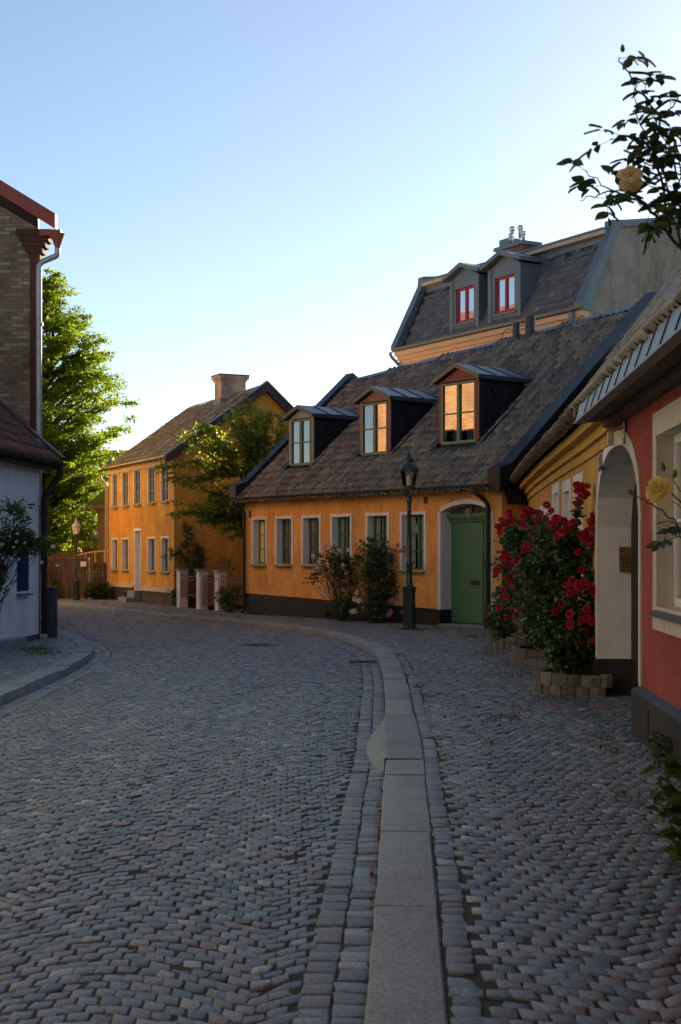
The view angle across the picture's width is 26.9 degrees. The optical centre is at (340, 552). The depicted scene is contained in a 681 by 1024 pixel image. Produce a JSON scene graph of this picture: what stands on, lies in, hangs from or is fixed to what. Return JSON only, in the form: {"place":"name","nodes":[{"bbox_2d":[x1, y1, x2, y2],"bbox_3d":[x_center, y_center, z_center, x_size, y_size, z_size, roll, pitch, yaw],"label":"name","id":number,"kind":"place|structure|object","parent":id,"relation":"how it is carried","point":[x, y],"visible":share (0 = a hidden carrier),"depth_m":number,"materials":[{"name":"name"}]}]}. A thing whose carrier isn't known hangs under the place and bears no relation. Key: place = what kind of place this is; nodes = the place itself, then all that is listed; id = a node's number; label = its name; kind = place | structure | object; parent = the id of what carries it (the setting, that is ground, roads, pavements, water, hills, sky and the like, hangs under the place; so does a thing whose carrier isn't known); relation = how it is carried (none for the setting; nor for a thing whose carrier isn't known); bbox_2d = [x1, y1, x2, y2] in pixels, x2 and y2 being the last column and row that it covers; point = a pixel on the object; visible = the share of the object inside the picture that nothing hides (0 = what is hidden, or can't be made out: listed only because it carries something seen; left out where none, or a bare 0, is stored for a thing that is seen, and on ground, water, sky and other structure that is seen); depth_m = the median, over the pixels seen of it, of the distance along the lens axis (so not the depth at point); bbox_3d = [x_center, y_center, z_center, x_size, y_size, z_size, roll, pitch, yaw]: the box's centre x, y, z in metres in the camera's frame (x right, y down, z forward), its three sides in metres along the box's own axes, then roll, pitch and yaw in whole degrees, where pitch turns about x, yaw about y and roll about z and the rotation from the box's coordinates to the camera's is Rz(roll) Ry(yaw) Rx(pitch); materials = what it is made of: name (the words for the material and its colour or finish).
{"place":"outdoors","nodes":[
{"label":"outdoors","id":0,"kind":"place"},
{"bbox_2d":[0,627,76,685],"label":"pavement","id":1,"kind":"structure","parent":0,"point":[14,663],"depth_m":22.63,"materials":[{"name":"stone"}]},
{"bbox_2d":[0,180,64,633],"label":"brick building","id":2,"kind":"structure","parent":1,"relation":"on","point":[25,242],"depth_m":28.50,"materials":[{"name":"brown brick"}]},
{"bbox_2d":[40,505,40,576],"bbox_3d":[-6.520,-0.312,30.624,0.250,1.675,1.150,0,0,-12],"label":"window","id":3,"kind":"structure","parent":2,"relation":"in","point":[40,505],"depth_m":31.19,"materials":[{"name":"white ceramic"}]},
{"bbox_2d":[47,587,57,637],"bbox_3d":[-5.620,1.165,27.750,0.220,1.010,0.220,0,0,0],"label":"utility post","id":4,"kind":"object","parent":1,"relation":"on","point":[52,611],"visible":0.92,"depth_m":27.67,"materials":[{"name":"grey metal"}]},
{"bbox_2d":[0,606,385,1023],"bbox_3d":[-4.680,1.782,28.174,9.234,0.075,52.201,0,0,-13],"label":"road","id":5,"kind":"structure","parent":0,"point":[102,629],"depth_m":9.18,"materials":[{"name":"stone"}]},
{"bbox_2d":[58,602,447,1023],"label":"kerb","id":6,"kind":"structure","parent":5,"relation":"on","point":[406,983],"depth_m":7.07,"materials":[{"name":"stone"}]},
{"bbox_2d":[239,643,279,646],"bbox_3d":[-1.550,1.772,27.200,0.800,0.036,0.800,0,0,0],"label":"manhole cover","id":7,"kind":"object","parent":5,"relation":"on","point":[259,644],"visible":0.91,"depth_m":27.27,"materials":[{"name":"metal"}]},
{"bbox_2d":[349,660,376,663],"bbox_3d":[0.360,1.756,22.895,0.440,0.028,0.410,0,0,0],"label":"drain grate","id":8,"kind":"object","parent":5,"relation":"on","point":[363,661],"visible":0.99,"depth_m":22.84,"materials":[{"name":"metal"}]},
{"bbox_2d":[365,714,421,772],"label":"kerb ramp","id":9,"kind":"structure","parent":5,"relation":"on","point":[391,736],"depth_m":12.53,"materials":[{"name":"concrete"}]},
{"bbox_2d":[361,640,623,932],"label":"petals","id":10,"kind":"object","parent":5,"relation":"on","point":[371,874],"visible":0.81,"depth_m":14.02,"materials":[{"name":"red plant"}]},
{"bbox_2d":[0,0,680,534],"label":"sky","id":11,"kind":"structure","parent":0,"point":[263,190],"materials":[{"name":"blue"}]},
{"bbox_2d":[58,598,680,1023],"bbox_3d":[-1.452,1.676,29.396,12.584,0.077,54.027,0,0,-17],"label":"pavement","id":12,"kind":"structure","parent":0,"point":[556,776],"depth_m":8.27,"materials":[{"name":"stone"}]},
{"bbox_2d":[0,621,93,704],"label":"kerb","id":13,"kind":"structure","parent":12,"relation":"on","point":[82,655],"depth_m":19.78,"materials":[{"name":"stone"}]},
{"bbox_2d":[47,559,60,594],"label":"garden shrub","id":14,"kind":"object","parent":12,"relation":"on","point":[53,580],"visible":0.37,"depth_m":51.23,"materials":[{"name":"green plant"}]},
{"bbox_2d":[47,558,89,598],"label":"plank fence","id":15,"kind":"object","parent":12,"relation":"on","point":[64,571],"visible":0.37,"depth_m":51.43,"materials":[{"name":"brown wood"}]},
{"bbox_2d":[72,518,80,599],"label":"street lamp","id":16,"kind":"object","parent":12,"relation":"on","point":[76,526],"visible":1,"depth_m":49.74,"materials":[{"name":"metal"}]},
{"bbox_2d":[47,553,108,594],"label":"fence","id":17,"kind":"object","parent":12,"relation":"on","point":[97,557],"visible":0.16,"depth_m":55.01,"materials":[{"name":"brown wood"}]},
{"bbox_2d":[63,533,96,552],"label":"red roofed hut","id":18,"kind":"object","parent":12,"relation":"on","point":[85,549],"visible":0.12,"depth_m":61.40,"materials":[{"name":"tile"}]},
{"bbox_2d":[68,504,104,549],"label":"sapling","id":19,"kind":"object","parent":12,"relation":"on","point":[83,534],"visible":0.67,"depth_m":54.04,"materials":[{"name":"green plant"}]},
{"bbox_2d":[81,578,94,598],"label":"garden shrub","id":20,"kind":"object","parent":12,"relation":"on","point":[86,595],"visible":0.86,"depth_m":50.68,"materials":[{"name":"green plant"}]},
{"bbox_2d":[49,450,127,550],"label":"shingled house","id":21,"kind":"structure","parent":12,"relation":"on","point":[109,461],"depth_m":73.56,"materials":[{"name":"orange"}]},
{"bbox_2d":[42,267,141,552],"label":"leafy tree","id":22,"kind":"object","parent":12,"relation":"on","point":[70,372],"visible":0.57,"depth_m":59.16,"materials":[{"name":"green plant"}]},
{"bbox_2d":[77,550,108,561],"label":"railing","id":23,"kind":"object","parent":12,"relation":"on","point":[85,553],"visible":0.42,"depth_m":52.98,"materials":[{"name":"brown wood"}]},
{"bbox_2d":[87,569,102,599],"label":"garden shrub","id":24,"kind":"object","parent":12,"relation":"on","point":[94,572],"visible":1,"depth_m":50.37,"materials":[{"name":"green plant"}]},
{"bbox_2d":[85,487,108,552],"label":"turf roofed shed","id":25,"kind":"structure","parent":12,"relation":"on","point":[98,502],"depth_m":57.00,"materials":[{"name":"brown wood"}]},
{"bbox_2d":[81,580,114,599],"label":"garden shrub","id":26,"kind":"object","parent":12,"relation":"on","point":[100,587],"visible":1,"depth_m":50.37,"materials":[{"name":"green plant"}]},
{"bbox_2d":[91,562,105,598],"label":"plank gate","id":27,"kind":"structure","parent":12,"relation":"on","point":[95,566],"depth_m":51.24,"materials":[{"name":"brown wood"}]},
{"bbox_2d":[164,582,196,607],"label":"garden shrub","id":28,"kind":"object","parent":12,"relation":"on","point":[190,602],"visible":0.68,"depth_m":43.69,"materials":[{"name":"green plant"}]},
{"bbox_2d":[175,569,189,606],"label":"gate pillar","id":29,"kind":"structure","parent":12,"relation":"on","point":[182,602],"depth_m":43.38,"materials":[{"name":"concrete"}]},
{"bbox_2d":[159,521,208,605],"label":"garden shrub","id":30,"kind":"object","parent":12,"relation":"on","point":[198,563],"visible":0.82,"depth_m":43.92,"materials":[{"name":"green plant"}]},
{"bbox_2d":[98,373,293,605],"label":"two storey house","id":31,"kind":"structure","parent":12,"relation":"on","point":[144,531],"depth_m":46.71,"materials":[{"name":"orange paint"}]},
{"bbox_2d":[110,473,117,508],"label":"window","id":32,"kind":"structure","parent":31,"relation":"in","point":[114,476],"depth_m":50.88,"materials":[{"name":"grey paint"}]},
{"bbox_2d":[110,538,117,570],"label":"window","id":33,"kind":"structure","parent":31,"relation":"in","point":[114,540],"depth_m":51.01,"materials":[{"name":"grey paint"}]},
{"bbox_2d":[120,471,128,507],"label":"window","id":34,"kind":"structure","parent":31,"relation":"in","point":[125,475],"depth_m":49.69,"materials":[{"name":"grey paint"}]},
{"bbox_2d":[120,538,128,571],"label":"window","id":35,"kind":"structure","parent":31,"relation":"in","point":[125,541],"depth_m":49.80,"materials":[{"name":"grey paint"}]},
{"bbox_2d":[132,469,140,506],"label":"window","id":36,"kind":"structure","parent":31,"relation":"in","point":[137,473],"depth_m":48.31,"materials":[{"name":"grey paint"}]},
{"bbox_2d":[146,466,155,504],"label":"window","id":37,"kind":"structure","parent":31,"relation":"in","point":[151,475],"depth_m":46.81,"materials":[{"name":"grey paint"}]},
{"bbox_2d":[146,537,155,572],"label":"window","id":38,"kind":"structure","parent":31,"relation":"in","point":[151,541],"depth_m":46.92,"materials":[{"name":"grey paint"}]},
{"bbox_2d":[159,463,169,503],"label":"window","id":39,"kind":"structure","parent":31,"relation":"in","point":[165,487],"depth_m":45.41,"materials":[{"name":"grey paint"}]},
{"bbox_2d":[159,536,169,573],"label":"window","id":40,"kind":"structure","parent":31,"relation":"in","point":[165,540],"depth_m":45.56,"materials":[{"name":"grey paint"}]},
{"bbox_2d":[194,569,209,608],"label":"gate pillar","id":41,"kind":"structure","parent":12,"relation":"on","point":[200,573],"depth_m":41.83,"materials":[{"name":"paint"}]},
{"bbox_2d":[180,573,194,598],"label":"iron railing","id":42,"kind":"object","parent":41,"relation":"attached to","point":[186,579],"visible":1,"depth_m":42.62,"materials":[{"name":"black metal"}]},
{"bbox_2d":[213,570,228,611],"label":"gate pillar","id":43,"kind":"structure","parent":12,"relation":"on","point":[218,573],"depth_m":40.71,"materials":[{"name":"paint"}]},
{"bbox_2d":[202,575,213,606],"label":"iron gate","id":44,"kind":"structure","parent":43,"relation":"attached to","point":[210,578],"depth_m":41.30,"materials":[{"name":"black metal"}]},
{"bbox_2d":[154,394,288,542],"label":"garden tree","id":45,"kind":"object","parent":12,"relation":"on","point":[256,449],"visible":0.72,"depth_m":41.06,"materials":[{"name":"green plant"}]},
{"bbox_2d":[212,557,237,584],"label":"garden shrub","id":46,"kind":"object","parent":12,"relation":"on","point":[228,563],"visible":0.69,"depth_m":43.14,"materials":[{"name":"green plant"}]},
{"bbox_2d":[212,585,241,612],"bbox_3d":[-3.117,1.303,39.872,0.871,0.824,1.039,0,0,-42],"label":"garden shrub","id":47,"kind":"object","parent":12,"relation":"on","point":[227,595],"visible":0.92,"depth_m":39.77,"materials":[{"name":"green plant"}]},
{"bbox_2d":[10,616,641,802],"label":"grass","id":48,"kind":"structure","parent":12,"relation":"on","point":[417,685],"depth_m":18.80,"materials":[{"name":"green plant"}]},
{"bbox_2d":[318,607,335,618],"bbox_3d":[-0.339,1.497,35.436,0.470,0.318,0.282,0,0,15],"label":"garden shrub","id":49,"kind":"object","parent":12,"relation":"on","point":[326,615],"visible":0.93,"depth_m":35.40,"materials":[{"name":"green plant"}]},
{"bbox_2d":[302,544,363,620],"bbox_3d":[0.007,0.727,34.776,2.246,1.914,1.111,0,0,33],"label":"rose bush","id":50,"kind":"object","parent":12,"relation":"on","point":[342,604],"visible":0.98,"depth_m":34.59,"materials":[{"name":"green plant"}]},
{"bbox_2d":[351,535,414,622],"bbox_3d":[1.182,0.648,33.351,2.012,2.129,1.060,0,0,36],"label":"rose bush","id":51,"kind":"object","parent":12,"relation":"on","point":[378,597],"visible":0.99,"depth_m":33.47,"materials":[{"name":"green plant"}]},
{"bbox_2d":[399,450,418,629],"bbox_3d":[1.485,-0.290,30.750,0.430,3.880,0.430,0,0,0],"label":"street lamp","id":52,"kind":"object","parent":12,"relation":"on","point":[409,612],"visible":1,"depth_m":30.68,"materials":[{"name":"black metal"}]},
{"bbox_2d":[227,291,658,628],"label":"house","id":53,"kind":"structure","parent":12,"relation":"on","point":[468,428],"depth_m":34.47,"materials":[{"name":"orange paint"}]},
{"bbox_2d":[220,574,242,601],"bbox_3d":[-3.035,0.975,39.750,0.024,0.750,1.776,0,0,-26],"label":"iron railing","id":54,"kind":"object","parent":53,"relation":"attached to","point":[232,581],"visible":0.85,"depth_m":39.41,"materials":[{"name":"black metal"}]},
{"bbox_2d":[250,517,288,566],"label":"window","id":55,"kind":"structure","parent":53,"relation":"in","point":[258,524],"depth_m":38.38,"materials":[{"name":"white paint"}]},
{"bbox_2d":[274,516,292,566],"bbox_3d":[-1.414,-0.302,37.291,0.330,1.335,0.800,0,0,-38],"label":"window","id":56,"kind":"structure","parent":53,"relation":"in","point":[281,522],"depth_m":37.52,"materials":[{"name":"white paint"}]},
{"bbox_2d":[300,515,320,566],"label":"window","id":57,"kind":"structure","parent":53,"relation":"in","point":[310,524],"depth_m":36.59,"materials":[{"name":"white paint"}]},
{"bbox_2d":[329,514,351,567],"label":"window","id":58,"kind":"structure","parent":53,"relation":"in","point":[340,524],"depth_m":35.60,"materials":[{"name":"white paint"}]},
{"bbox_2d":[365,512,388,571],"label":"window","id":59,"kind":"structure","parent":53,"relation":"in","point":[376,524],"depth_m":34.49,"materials":[{"name":"white paint"}]},
{"bbox_2d":[399,511,425,573],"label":"window","id":60,"kind":"structure","parent":53,"relation":"in","point":[418,518],"depth_m":33.46,"materials":[{"name":"green paint"}]},
{"bbox_2d":[451,521,483,623],"bbox_3d":[2.869,0.435,32.144,0.060,2.290,1.065,0,0,-38],"label":"door leaf","id":61,"kind":"structure","parent":53,"relation":"in","point":[467,555],"depth_m":32.13,"materials":[{"name":"green paint"}]},
{"bbox_2d":[483,521,490,623],"bbox_3d":[3.340,0.435,31.487,0.120,2.290,0.580,0,0,-38],"label":"door leaf","id":62,"kind":"structure","parent":53,"relation":"in","point":[484,524],"depth_m":31.67,"materials":[{"name":"green paint"}]},
{"bbox_2d":[489,715,519,718],"bbox_3d":[1.650,1.671,14.375,0.300,0.018,0.350,0,0,0],"label":"sunken cover","id":63,"kind":"object","parent":12,"relation":"on","point":[502,717],"visible":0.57,"depth_m":14.37,"materials":[{"name":"metal"}]},
{"bbox_2d":[495,616,521,626],"bbox_3d":[3.386,1.447,27.399,0.903,0.447,1.504,0,0,0],"label":"stone planter","id":64,"kind":"object","parent":12,"relation":"on","point":[516,622],"visible":0.02,"depth_m":26.79,"materials":[{"name":"stone"}]},
{"bbox_2d":[487,626,530,650],"bbox_3d":[3.100,1.490,24.599,1.120,0.359,1.698,0,0,0],"label":"stone planter","id":65,"kind":"object","parent":12,"relation":"on","point":[497,644],"visible":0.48,"depth_m":24.10,"materials":[{"name":"stone"}]},
{"bbox_2d":[511,645,556,668],"bbox_3d":[2.950,1.526,20.904,0.870,0.288,1.608,0,0,0],"label":"stone planter","id":66,"kind":"object","parent":12,"relation":"on","point":[530,654],"visible":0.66,"depth_m":20.46,"materials":[{"name":"stone"}]},
{"bbox_2d":[482,506,549,650],"bbox_3d":[2.822,0.402,21.251,1.311,2.137,2.545,0,0,0],"label":"rose bush","id":67,"kind":"object","parent":66,"relation":"on","point":[515,544],"visible":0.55,"depth_m":21.17,"materials":[{"name":"green plant"}]},
{"bbox_2d":[389,216,680,366],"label":"mansard house","id":68,"kind":"structure","parent":12,"relation":"on","point":[459,306],"depth_m":44.76,"materials":[{"name":"grey metal"}]},
{"bbox_2d":[509,404,635,695],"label":"ochre house","id":69,"kind":"structure","parent":12,"relation":"on","point":[596,459],"depth_m":16.54,"materials":[{"name":"yellow paint"}]},
{"bbox_2d":[544,502,549,519],"bbox_3d":[3.688,-0.250,24.540,0.272,1.200,1.250,0,0,4],"label":"window","id":70,"kind":"structure","parent":69,"relation":"in","point":[546,512],"depth_m":24.49,"materials":[{"name":"white wood"}]},
{"bbox_2d":[552,482,558,523],"bbox_3d":[3.536,0.225,22.521,0.272,2.650,1.200,0,0,4],"label":"window","id":71,"kind":"structure","parent":69,"relation":"in","point":[555,488],"depth_m":22.86,"materials":[{"name":"white wood"}]},
{"bbox_2d":[562,478,570,526],"bbox_3d":[3.399,-0.325,20.576,0.272,1.450,1.300,0,0,4],"label":"window","id":72,"kind":"structure","parent":69,"relation":"in","point":[566,485],"depth_m":21.07,"materials":[{"name":"white wood"}]},
{"bbox_2d":[573,472,582,576],"bbox_3d":[3.290,-0.325,18.930,0.272,1.450,1.202,0,0,4],"label":"window","id":73,"kind":"structure","parent":69,"relation":"in","point":[579,477],"depth_m":18.92,"materials":[{"name":"white wood"}]},
{"bbox_2d":[619,547,631,571],"bbox_3d":[3.323,0.075,16.497,0.180,0.290,0.056,0,0,5],"label":"intercom panel","id":74,"kind":"object","parent":69,"relation":"attached to","point":[625,559],"visible":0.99,"depth_m":16.48,"materials":[{"name":"gold metal"}]},
{"bbox_2d":[631,483,637,688],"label":"archway gate","id":75,"kind":"structure","parent":69,"relation":"attached to","point":[634,607],"depth_m":16.28,"materials":[{"name":"metal"}]},
{"bbox_2d":[533,667,612,697],"bbox_3d":[2.717,1.535,17.005,0.829,0.269,1.344,0,0,0],"label":"stone planter","id":76,"kind":"object","parent":12,"relation":"on","point":[547,681],"visible":0.85,"depth_m":16.44,"materials":[{"name":"stone"}]},
{"bbox_2d":[503,481,595,674],"bbox_3d":[2.680,0.332,17.317,1.012,2.393,1.509,0,0,-36],"label":"rose bush","id":77,"kind":"object","parent":76,"relation":"in","point":[564,632],"visible":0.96,"depth_m":17.04,"materials":[{"name":"green plant"}]},
{"bbox_2d":[556,44,680,254],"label":"climbing rose","id":78,"kind":"object","parent":12,"relation":"on","point":[629,182],"visible":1,"depth_m":6.19,"materials":[{"name":"green plant"}]},
{"bbox_2d":[569,263,680,764],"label":"red house","id":79,"kind":"structure","parent":12,"relation":"on","point":[630,393],"depth_m":12.00,"materials":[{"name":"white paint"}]},
{"bbox_2d":[647,397,680,637],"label":"window","id":80,"kind":"structure","parent":79,"relation":"in","point":[666,612],"depth_m":12.00,"materials":[{"name":"white wood"}]},
{"bbox_2d":[626,462,680,552],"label":"climbing rose","id":81,"kind":"object","parent":12,"relation":"on","point":[653,495],"visible":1,"depth_m":6.13,"materials":[{"name":"green plant"}]},
{"bbox_2d":[645,730,671,768],"bbox_3d":[2.451,1.503,10.885,0.223,0.300,0.211,0,0,33],"label":"leafy plant","id":82,"kind":"object","parent":12,"relation":"on","point":[663,749],"visible":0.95,"depth_m":10.88,"materials":[{"name":"green plant"}]},
{"bbox_2d":[639,753,680,871],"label":"leafy plant","id":83,"kind":"object","parent":12,"relation":"on","point":[671,794],"visible":1,"depth_m":7.68,"materials":[{"name":"green plant"}]},
{"label":"left pavement bed","id":84,"kind":"structure","parent":0,"visible":0},
{"bbox_2d":[0,401,66,648],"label":"pale blue house","id":85,"kind":"structure","parent":84,"relation":"on","point":[25,455],"depth_m":26.53,"materials":[{"name":"paint"}]},
{"bbox_2d":[17,537,32,595],"bbox_3d":[-5.960,0.228,26.302,0.350,1.115,0.700,0,0,5],"label":"window","id":86,"kind":"structure","parent":85,"relation":"in","point":[23,581],"depth_m":26.62,"materials":[{"name":"blue glass"}]},
{"bbox_2d":[0,496,58,610],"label":"rose bush","id":87,"kind":"object","parent":85,"relation":"attached to","point":[19,545],"visible":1,"depth_m":24.43,"materials":[{"name":"green plant"}]}
]}

